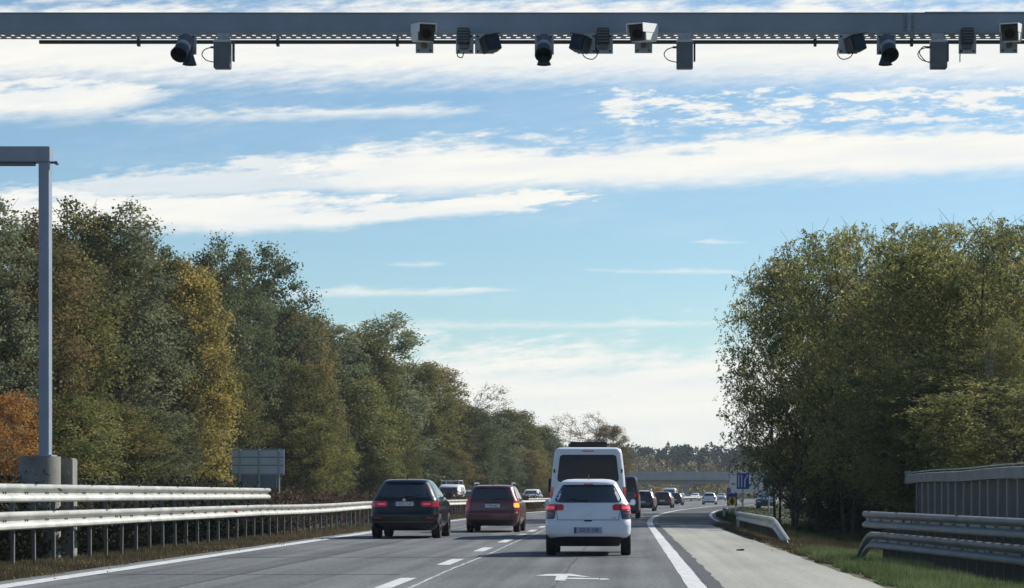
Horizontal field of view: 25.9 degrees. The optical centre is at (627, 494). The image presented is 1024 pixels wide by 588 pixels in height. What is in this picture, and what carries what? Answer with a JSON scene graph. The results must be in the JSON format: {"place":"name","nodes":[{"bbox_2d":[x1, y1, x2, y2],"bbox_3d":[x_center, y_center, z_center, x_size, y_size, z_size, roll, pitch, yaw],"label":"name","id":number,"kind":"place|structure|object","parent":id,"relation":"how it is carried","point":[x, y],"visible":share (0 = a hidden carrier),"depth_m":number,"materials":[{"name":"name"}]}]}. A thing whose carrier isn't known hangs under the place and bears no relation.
{"place":"outdoors","nodes":[
{"label":"outdoors","id":0,"kind":"place"},
{"bbox_2d":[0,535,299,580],"bbox_3d":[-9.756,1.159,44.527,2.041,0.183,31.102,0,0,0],"label":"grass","id":1,"kind":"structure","parent":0,"point":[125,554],"depth_m":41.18,"materials":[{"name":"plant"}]},
{"bbox_2d":[0,528,369,580],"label":"dry grass","id":2,"kind":"structure","parent":0,"point":[301,534],"depth_m":44.25,"materials":[{"name":"plant"}]},
{"bbox_2d":[0,499,755,587],"bbox_3d":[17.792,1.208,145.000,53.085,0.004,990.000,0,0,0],"label":"road","id":3,"kind":"structure","parent":0,"point":[459,556],"depth_m":37.83,"materials":[{"name":"asphalt"}]},
{"bbox_2d":[371,475,451,537],"bbox_3d":[-6.114,0.333,63.176,2.134,1.754,4.688,0,0,0],"label":"estate car","id":4,"kind":"object","parent":3,"relation":"on","point":[407,504],"visible":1,"depth_m":61.02,"materials":[{"name":"black paint"}]},
{"bbox_2d":[466,483,528,531],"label":"estate car","id":5,"kind":"object","parent":3,"relation":"on","point":[495,505],"visible":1,"depth_m":70.86,"materials":[{"name":"red paint"}]},
{"bbox_2d":[545,474,634,554],"bbox_3d":[-0.770,0.396,45.547,1.879,1.629,3.947,0,0,0],"label":"hatchback","id":6,"kind":"object","parent":3,"relation":"on","point":[588,512],"visible":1,"depth_m":43.74,"materials":[{"name":"white paint"}]},
{"bbox_2d":[548,442,633,499],"bbox_3d":[-1.080,-0.130,64.435,2.538,2.680,6.530,0,0,0],"label":"minibus","id":7,"kind":"object","parent":3,"relation":"on","point":[593,460],"visible":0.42,"depth_m":61.29,"materials":[{"name":"paint"}]},
{"bbox_2d":[557,455,618,481],"bbox_3d":[-1.080,-0.720,61.280,1.700,0.760,0.126,0,0,0],"label":"rear window","id":8,"kind":"structure","parent":7,"relation":"in","point":[570,466],"depth_m":61.26,"materials":[{"name":"black glass"}]},
{"bbox_2d":[625,476,643,518],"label":"panel van","id":9,"kind":"object","parent":3,"relation":"on","point":[636,506],"visible":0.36,"depth_m":111.35,"materials":[{"name":"grey paint"}]},
{"bbox_2d":[639,489,657,510],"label":"off road car","id":10,"kind":"object","parent":3,"relation":"on","point":[648,499],"visible":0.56,"depth_m":160.37,"materials":[{"name":"grey paint"}]},
{"bbox_2d":[5,495,899,587],"bbox_3d":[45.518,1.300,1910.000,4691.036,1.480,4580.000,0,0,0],"label":"ground","id":11,"kind":"structure","parent":0,"point":[826,565],"depth_m":67.16,"materials":[{"name":"soil"}]},
{"bbox_2d":[0,385,54,483],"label":"bush","id":12,"kind":"object","parent":11,"relation":"on","point":[9,401],"visible":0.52,"depth_m":89.46,"materials":[{"name":"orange plant"}]},
{"bbox_2d":[0,196,61,473],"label":"deciduous tree","id":13,"kind":"object","parent":11,"relation":"on","point":[20,331],"visible":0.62,"depth_m":97.71,"materials":[{"name":"green plant"}]},
{"bbox_2d":[0,146,76,559],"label":"sign gantry","id":14,"kind":"object","parent":11,"relation":"on","point":[56,467],"visible":0.69,"depth_m":42.00,"materials":[{"name":"metal"}]},
{"bbox_2d":[0,207,114,483],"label":"deciduous tree","id":15,"kind":"object","parent":11,"relation":"on","point":[67,277],"visible":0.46,"depth_m":100.89,"materials":[{"name":"green plant"}]},
{"bbox_2d":[0,391,135,484],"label":"bush","id":16,"kind":"object","parent":11,"relation":"on","point":[58,407],"visible":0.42,"depth_m":100.04,"materials":[{"name":"green plant"}]},
{"bbox_2d":[0,232,147,480],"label":"deciduous tree","id":17,"kind":"object","parent":11,"relation":"on","point":[100,369],"visible":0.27,"depth_m":104.72,"materials":[{"name":"green plant"}]},
{"bbox_2d":[38,195,152,476],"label":"deciduous tree","id":18,"kind":"object","parent":11,"relation":"on","point":[81,229],"visible":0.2,"depth_m":119.51,"materials":[{"name":"green plant"}]},
{"bbox_2d":[66,399,195,485],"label":"bush","id":19,"kind":"object","parent":11,"relation":"on","point":[127,415],"visible":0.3,"depth_m":111.80,"materials":[{"name":"green plant"}]},
{"bbox_2d":[53,196,213,478],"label":"deciduous tree","id":20,"kind":"object","parent":11,"relation":"on","point":[135,238],"visible":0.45,"depth_m":121.35,"materials":[{"name":"green plant"}]},
{"bbox_2d":[0,468,285,560],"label":"undergrowth","id":21,"kind":"object","parent":11,"relation":"on","point":[81,505],"visible":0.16,"depth_m":51.90,"materials":[{"name":"green plant"}]},
{"bbox_2d":[87,402,215,485],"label":"bush","id":22,"kind":"object","parent":11,"relation":"on","point":[163,420],"visible":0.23,"depth_m":116.36,"materials":[{"name":"green plant"}]},
{"bbox_2d":[0,505,303,563],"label":"undergrowth","id":23,"kind":"object","parent":11,"relation":"on","point":[21,543],"visible":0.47,"depth_m":48.36,"materials":[{"name":"brown plant"}]},
{"bbox_2d":[101,236,231,481],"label":"deciduous tree","id":24,"kind":"object","parent":11,"relation":"on","point":[194,403],"visible":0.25,"depth_m":130.71,"materials":[{"name":"green plant"}]},
{"bbox_2d":[126,253,248,487],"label":"deciduous tree","id":25,"kind":"object","parent":11,"relation":"on","point":[219,440],"visible":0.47,"depth_m":131.63,"materials":[{"name":"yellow plant"}]},
{"bbox_2d":[176,260,279,481],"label":"deciduous tree","id":26,"kind":"object","parent":11,"relation":"on","point":[249,345],"visible":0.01,"depth_m":168.12,"materials":[{"name":"green plant"}]},
{"bbox_2d":[175,229,292,480],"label":"deciduous tree","id":27,"kind":"object","parent":11,"relation":"on","point":[242,328],"visible":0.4,"depth_m":150.99,"materials":[{"name":"green plant"}]},
{"bbox_2d":[187,357,281,486],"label":"deciduous tree","id":28,"kind":"object","parent":11,"relation":"on","point":[246,422],"visible":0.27,"depth_m":148.01,"materials":[{"name":"green plant"}]},
{"bbox_2d":[232,449,283,502],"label":"sign","id":29,"kind":"object","parent":11,"relation":"on","point":[264,467],"visible":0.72,"depth_m":130.01,"materials":[{"name":"metal"}]},
{"bbox_2d":[217,240,333,471],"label":"deciduous tree","id":30,"kind":"object","parent":11,"relation":"on","point":[282,271],"visible":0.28,"depth_m":167.18,"materials":[{"name":"green plant"}]},
{"bbox_2d":[256,357,349,499],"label":"deciduous tree","id":31,"kind":"object","parent":11,"relation":"on","point":[300,403],"visible":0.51,"depth_m":159.63,"materials":[{"name":"green plant"}]},
{"bbox_2d":[256,310,351,489],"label":"deciduous tree","id":32,"kind":"object","parent":11,"relation":"on","point":[326,370],"visible":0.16,"depth_m":171.17,"materials":[{"name":"green plant"}]},
{"bbox_2d":[256,407,356,498],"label":"bush","id":33,"kind":"object","parent":11,"relation":"on","point":[322,456],"visible":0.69,"depth_m":156.58,"materials":[{"name":"green plant"}]},
{"bbox_2d":[292,412,365,500],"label":"bush","id":34,"kind":"object","parent":11,"relation":"on","point":[345,484],"visible":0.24,"depth_m":165.54,"materials":[{"name":"green plant"}]},
{"bbox_2d":[295,315,389,493],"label":"deciduous tree","id":35,"kind":"object","parent":11,"relation":"on","point":[339,329],"visible":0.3,"depth_m":182.90,"materials":[{"name":"green plant"}]},
{"bbox_2d":[0,483,716,564],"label":"guardrail","id":36,"kind":"object","parent":11,"relation":"on","point":[33,520],"visible":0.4,"depth_m":46.43,"materials":[{"name":"metal"}]},
{"bbox_2d":[310,372,409,497],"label":"deciduous tree","id":37,"kind":"object","parent":11,"relation":"on","point":[385,434],"visible":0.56,"depth_m":182.94,"materials":[{"name":"green plant"}]},
{"bbox_2d":[337,435,396,497],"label":"bush","id":38,"kind":"object","parent":11,"relation":"on","point":[380,464],"visible":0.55,"depth_m":182.66,"materials":[{"name":"green plant"}]},
{"bbox_2d":[322,326,417,489],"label":"deciduous tree","id":39,"kind":"object","parent":11,"relation":"on","point":[375,349],"visible":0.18,"depth_m":206.89,"materials":[{"name":"green plant"}]},
{"bbox_2d":[220,488,549,533],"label":"dry brush","id":40,"kind":"object","parent":11,"relation":"on","point":[291,499],"visible":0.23,"depth_m":85.13,"materials":[{"name":"brown plant"}]},
{"bbox_2d":[345,309,444,482],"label":"deciduous tree","id":41,"kind":"object","parent":11,"relation":"on","point":[407,338],"visible":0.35,"depth_m":211.02,"materials":[{"name":"green plant"}]},
{"bbox_2d":[363,422,429,486],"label":"bush","id":42,"kind":"object","parent":11,"relation":"on","point":[414,462],"visible":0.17,"depth_m":198.22,"materials":[{"name":"green plant"}]},
{"bbox_2d":[307,509,545,530],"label":"dry grass","id":43,"kind":"structure","parent":11,"relation":"on","point":[369,526],"depth_m":83.93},
{"bbox_2d":[405,447,466,487],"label":"bush","id":44,"kind":"object","parent":11,"relation":"on","point":[436,459],"visible":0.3,"depth_m":212.45,"materials":[{"name":"green plant"}]},
{"bbox_2d":[393,359,481,489],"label":"deciduous tree","id":45,"kind":"object","parent":11,"relation":"on","point":[429,369],"visible":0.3,"depth_m":223.30,"materials":[{"name":"green plant"}]},
{"bbox_2d":[414,360,482,482],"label":"deciduous tree","id":46,"kind":"object","parent":11,"relation":"on","point":[451,372],"visible":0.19,"depth_m":241.60,"materials":[{"name":"green plant"}]},
{"bbox_2d":[427,447,483,489],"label":"bush","id":47,"kind":"object","parent":11,"relation":"on","point":[463,461],"visible":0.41,"depth_m":223.58,"materials":[{"name":"green plant"}]},
{"bbox_2d":[434,401,524,489],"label":"deciduous tree","id":48,"kind":"object","parent":11,"relation":"on","point":[490,447],"visible":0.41,"depth_m":242.06,"materials":[{"name":"green plant"}]},
{"bbox_2d":[465,384,532,482],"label":"deciduous tree","id":49,"kind":"object","parent":11,"relation":"on","point":[513,423],"visible":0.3,"depth_m":280.15,"materials":[{"name":"green plant"}]},
{"bbox_2d":[488,453,529,490],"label":"bush","id":50,"kind":"object","parent":11,"relation":"on","point":[511,462],"visible":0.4,"depth_m":261.96,"materials":[{"name":"green plant"}]},
{"bbox_2d":[0,12,1023,46],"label":"camera gantry","id":51,"kind":"object","parent":11,"relation":"on","point":[811,25],"visible":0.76,"depth_m":23.40,"materials":[{"name":"metal"}]},
{"bbox_2d":[170,34,196,65],"bbox_3d":[-4.639,-4.674,23.235,0.252,0.338,0.332,0,0,0],"label":"tubular camera","id":52,"kind":"object","parent":51,"relation":"attached to","point":[184,50],"visible":1,"depth_m":23.22,"materials":[{"name":"metal"}]},
{"bbox_2d":[201,33,234,69],"bbox_3d":[-4.301,-4.663,23.306,0.336,0.388,0.158,0,0,0],"label":"hanging box","id":53,"kind":"object","parent":51,"relation":"hanging from","point":[223,46],"visible":1,"depth_m":23.23,"materials":[{"name":"metal"}]},
{"bbox_2d":[410,22,436,52],"bbox_3d":[-2.102,-4.794,23.150,0.238,0.296,0.467,0,0,-17],"label":"camera housing","id":54,"kind":"object","parent":51,"relation":"attached to","point":[422,35],"visible":1,"depth_m":23.02,"materials":[{"name":"metal"}]},
{"bbox_2d":[456,28,473,57],"bbox_3d":[-1.710,-4.744,23.308,0.185,0.310,0.115,0,0,0],"label":"ribbed panel","id":55,"kind":"object","parent":51,"relation":"attached to","point":[464,41],"visible":1,"depth_m":23.30,"materials":[{"name":"metal"}]},
{"bbox_2d":[475,32,501,53],"bbox_3d":[-1.452,-4.734,23.293,0.211,0.226,0.270,0,0,-28],"label":"flash box","id":56,"kind":"object","parent":51,"relation":"attached to","point":[489,43],"visible":1,"depth_m":23.22,"materials":[{"name":"metal"}]},
{"bbox_2d":[535,34,553,65],"bbox_3d":[-0.873,-4.674,23.234,0.200,0.338,0.333,0,0,0],"label":"tubular camera","id":57,"kind":"object","parent":51,"relation":"attached to","point":[544,48],"visible":1,"depth_m":23.21,"materials":[{"name":"metal"}]},
{"bbox_2d":[569,32,597,59],"bbox_3d":[-0.465,-4.710,23.290,0.230,0.276,0.270,0,0,29],"label":"flash box","id":58,"kind":"object","parent":51,"relation":"attached to","point":[582,44],"visible":1,"depth_m":23.23,"materials":[{"name":"metal"}]},
{"bbox_2d":[595,28,612,53],"bbox_3d":[-0.243,-4.770,23.308,0.185,0.258,0.115,0,0,0],"label":"ribbed panel","id":59,"kind":"object","parent":51,"relation":"attached to","point":[604,38],"visible":1,"depth_m":23.30,"materials":[{"name":"metal"}]},
{"bbox_2d":[626,22,658,52],"bbox_3d":[0.133,-4.794,23.156,0.250,0.296,0.469,0,0,22],"label":"camera housing","id":60,"kind":"object","parent":51,"relation":"attached to","point":[643,36],"visible":1,"depth_m":23.04,"materials":[{"name":"metal"}]},
{"bbox_2d":[664,33,694,69],"bbox_3d":[0.550,-4.663,23.306,0.336,0.388,0.158,0,0,0],"label":"hanging box","id":61,"kind":"object","parent":51,"relation":"hanging from","point":[685,51],"visible":1,"depth_m":23.23,"materials":[{"name":"metal"}]},
{"bbox_2d":[837,32,866,59],"bbox_3d":[2.364,-4.709,23.290,0.230,0.276,0.270,0,0,-29],"label":"flash box","id":62,"kind":"object","parent":51,"relation":"attached to","point":[852,44],"visible":1,"depth_m":23.23,"materials":[{"name":"metal"}]},
{"bbox_2d":[877,34,898,65],"bbox_3d":[2.731,-4.674,23.235,0.207,0.338,0.333,0,0,0],"label":"tubular camera","id":63,"kind":"object","parent":51,"relation":"attached to","point":[887,51],"visible":1,"depth_m":23.22,"materials":[{"name":"metal"}]},
{"bbox_2d":[917,33,948,69],"bbox_3d":[3.214,-4.663,23.306,0.336,0.388,0.158,0,0,0],"label":"hanging box","id":64,"kind":"object","parent":51,"relation":"hanging from","point":[939,50],"visible":1,"depth_m":23.23,"materials":[{"name":"metal"}]},
{"bbox_2d":[959,28,975,61],"bbox_3d":[3.582,-4.725,23.308,0.185,0.347,0.115,0,0,0],"label":"ribbed panel","id":65,"kind":"object","parent":51,"relation":"attached to","point":[967,40],"visible":1,"depth_m":23.30,"materials":[{"name":"metal"}]},
{"bbox_2d":[1000,22,1022,52],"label":"camera housing","id":66,"kind":"object","parent":51,"relation":"attached to","point":[1011,36],"visible":1,"depth_m":23.02,"materials":[{"name":"metal"}]},
{"bbox_2d":[488,407,552,492],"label":"deciduous tree","id":67,"kind":"object","parent":11,"relation":"on","point":[528,437],"visible":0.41,"depth_m":287.28,"materials":[{"name":"green plant"}]},
{"bbox_2d":[507,447,551,492],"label":"bush","id":68,"kind":"object","parent":11,"relation":"on","point":[534,463],"visible":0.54,"depth_m":283.04,"materials":[{"name":"green plant"}]},
{"bbox_2d":[501,423,567,493],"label":"deciduous tree","id":69,"kind":"object","parent":11,"relation":"on","point":[550,446],"visible":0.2,"depth_m":312.09,"materials":[{"name":"green plant"}]},
{"bbox_2d":[541,412,585,466],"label":"deciduous tree","id":70,"kind":"object","parent":11,"relation":"on","point":[575,434],"visible":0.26,"depth_m":346.13,"materials":[{"name":"green plant"}]},
{"bbox_2d":[578,410,611,446],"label":"deciduous tree","id":71,"kind":"object","parent":11,"relation":"on","point":[595,433],"visible":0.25,"depth_m":382.00,"materials":[{"name":"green plant"}]},
{"bbox_2d":[589,423,641,483],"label":"deciduous tree","id":72,"kind":"object","parent":11,"relation":"on","point":[614,433],"visible":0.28,"depth_m":401.13,"materials":[{"name":"green plant"}]},
{"bbox_2d":[469,441,814,494],"bbox_3d":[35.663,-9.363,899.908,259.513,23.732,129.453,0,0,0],"label":"wood","id":73,"kind":"object","parent":11,"relation":"on","point":[684,454],"visible":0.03,"depth_m":858.03,"materials":[{"name":"plant"}]},
{"bbox_2d":[546,468,837,498],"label":"overpass","id":74,"kind":"object","parent":11,"relation":"on","point":[685,479],"visible":0.28,"depth_m":549.50,"materials":[{"name":"concrete"}]},
{"bbox_2d":[630,458,791,498],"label":"scrub","id":75,"kind":"object","parent":11,"relation":"on","point":[681,467],"visible":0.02,"depth_m":681.02,"materials":[{"name":"plant"}]},
{"bbox_2d":[638,484,836,498],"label":"scrub","id":76,"kind":"object","parent":11,"relation":"on","point":[709,489],"visible":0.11,"depth_m":606.61,"materials":[{"name":"plant"}]},
{"bbox_2d":[730,475,775,512],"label":"direction board","id":77,"kind":"object","parent":11,"relation":"on","point":[733,484],"visible":0.32,"depth_m":184.97,"materials":[{"name":"grey"}]},
{"bbox_2d":[736,511,788,541],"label":"guardrail","id":78,"kind":"object","parent":11,"relation":"on","point":[770,526],"visible":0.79,"depth_m":65.28,"materials":[{"name":"metal"}]},
{"bbox_2d":[712,258,830,523],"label":"locust tree","id":79,"kind":"object","parent":11,"relation":"on","point":[727,321],"visible":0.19,"depth_m":115.72,"materials":[{"name":"green plant"}]},
{"bbox_2d":[715,247,858,531],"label":"locust tree","id":80,"kind":"object","parent":11,"relation":"on","point":[798,481],"visible":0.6,"depth_m":109.59,"materials":[{"name":"green plant"}]},
{"bbox_2d":[715,506,882,538],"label":"grass","id":81,"kind":"structure","parent":11,"relation":"on","point":[764,512],"depth_m":164.01,"materials":[{"name":"plant"}]},
{"bbox_2d":[720,511,882,549],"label":"grass","id":82,"kind":"structure","parent":11,"relation":"on","point":[834,537],"depth_m":99.27,"materials":[{"name":"plant"}]},
{"bbox_2d":[750,230,881,530],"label":"locust tree","id":83,"kind":"object","parent":11,"relation":"on","point":[817,524],"visible":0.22,"depth_m":111.33,"materials":[{"name":"green plant"}]},
{"bbox_2d":[762,451,873,529],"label":"bush","id":84,"kind":"object","parent":11,"relation":"on","point":[826,519],"visible":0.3,"depth_m":117.17,"materials":[{"name":"green plant"}]},
{"bbox_2d":[764,218,914,535],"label":"locust tree","id":85,"kind":"object","parent":11,"relation":"on","point":[803,294],"visible":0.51,"depth_m":103.43,"materials":[{"name":"green plant"}]},
{"bbox_2d":[800,217,971,511],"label":"locust tree","id":86,"kind":"object","parent":11,"relation":"on","point":[847,287],"visible":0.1,"depth_m":105.70,"materials":[{"name":"green plant"}]},
{"bbox_2d":[794,273,992,512],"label":"locust tree","id":87,"kind":"object","parent":11,"relation":"on","point":[828,362],"visible":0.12,"depth_m":96.17,"materials":[{"name":"green plant"}]},
{"bbox_2d":[833,356,968,510],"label":"locust tree","id":88,"kind":"object","parent":11,"relation":"on","point":[870,395],"visible":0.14,"depth_m":89.16,"materials":[{"name":"green plant"}]},
{"bbox_2d":[806,227,996,510],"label":"locust tree","id":89,"kind":"object","parent":11,"relation":"on","point":[888,277],"visible":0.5,"depth_m":91.26,"materials":[{"name":"green plant"}]},
{"bbox_2d":[842,383,993,512],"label":"locust tree","id":90,"kind":"object","parent":11,"relation":"on","point":[888,478],"visible":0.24,"depth_m":87.01,"materials":[{"name":"green plant"}]},
{"bbox_2d":[842,342,1002,501],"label":"locust tree","id":91,"kind":"object","parent":11,"relation":"on","point":[932,371],"visible":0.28,"depth_m":86.94,"materials":[{"name":"green plant"}]},
{"bbox_2d":[834,356,1019,506],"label":"locust tree","id":92,"kind":"object","parent":11,"relation":"on","point":[929,389],"visible":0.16,"depth_m":86.53,"materials":[{"name":"green plant"}]},
{"bbox_2d":[855,212,1023,414],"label":"locust tree","id":93,"kind":"object","parent":11,"relation":"on","point":[942,238],"visible":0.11,"depth_m":99.72,"materials":[{"name":"green plant"}]},
{"bbox_2d":[856,511,1023,584],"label":"guardrail","id":94,"kind":"object","parent":11,"relation":"on","point":[964,544],"visible":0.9,"depth_m":36.50,"materials":[{"name":"metal"}]},
{"bbox_2d":[878,208,1023,426],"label":"locust tree","id":95,"kind":"object","parent":11,"relation":"on","point":[1000,224],"visible":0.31,"depth_m":91.26,"materials":[{"name":"green plant"}]},
{"bbox_2d":[890,374,1023,506],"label":"locust tree","id":96,"kind":"object","parent":11,"relation":"on","point":[929,446],"visible":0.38,"depth_m":76.03,"materials":[{"name":"green plant"}]},
{"bbox_2d":[896,332,1022,465],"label":"locust tree","id":97,"kind":"object","parent":11,"relation":"on","point":[968,345],"visible":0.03,"depth_m":88.96,"materials":[{"name":"green plant"}]},
{"bbox_2d":[905,462,1023,516],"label":"bank barrier","id":98,"kind":"object","parent":11,"relation":"on","point":[968,492],"visible":0.88,"depth_m":57.94,"materials":[{"name":"metal"}]},
{"bbox_2d":[905,376,1023,480],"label":"locust tree","id":99,"kind":"object","parent":11,"relation":"on","point":[955,409],"visible":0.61,"depth_m":72.73,"materials":[{"name":"green plant"}]},
{"bbox_2d":[916,341,1023,463],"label":"locust tree","id":100,"kind":"object","parent":11,"relation":"on","point":[950,389],"visible":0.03,"depth_m":83.47,"materials":[{"name":"green plant"}]},
{"bbox_2d":[920,216,1023,431],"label":"locust tree","id":101,"kind":"object","parent":11,"relation":"on","point":[984,263],"visible":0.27,"depth_m":89.85,"materials":[{"name":"green plant"}]},
{"bbox_2d":[948,315,1023,469],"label":"deciduous tree","id":102,"kind":"object","parent":11,"relation":"on","point":[1011,356],"visible":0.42,"depth_m":77.68,"materials":[{"name":"green plant"}]},
{"bbox_2d":[951,226,1023,457],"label":"locust tree","id":103,"kind":"object","parent":11,"relation":"on","point":[1010,288],"visible":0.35,"depth_m":84.14,"materials":[{"name":"green plant"}]},
{"bbox_2d":[0,0,1023,492],"label":"sky","id":104,"kind":"structure","parent":0,"point":[570,234],"materials":[{"name":"blue"}]},
{"bbox_2d":[657,499,783,524],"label":"exit lane","id":105,"kind":"structure","parent":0,"point":[699,516],"depth_m":117.47,"materials":[{"name":"asphalt"}]},
{"bbox_2d":[660,525,883,587],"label":"hard shoulder","id":106,"kind":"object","parent":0,"point":[712,549],"visible":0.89,"depth_m":38.50},
{"bbox_2d":[712,522,886,566],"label":"dry grass","id":107,"kind":"structure","parent":0,"point":[772,541],"depth_m":55.92,"materials":[{"name":"plant"}]},
{"bbox_2d":[791,542,1023,587],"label":"grass","id":108,"kind":"structure","parent":0,"point":[921,574],"depth_m":32.97,"materials":[{"name":"plant"}]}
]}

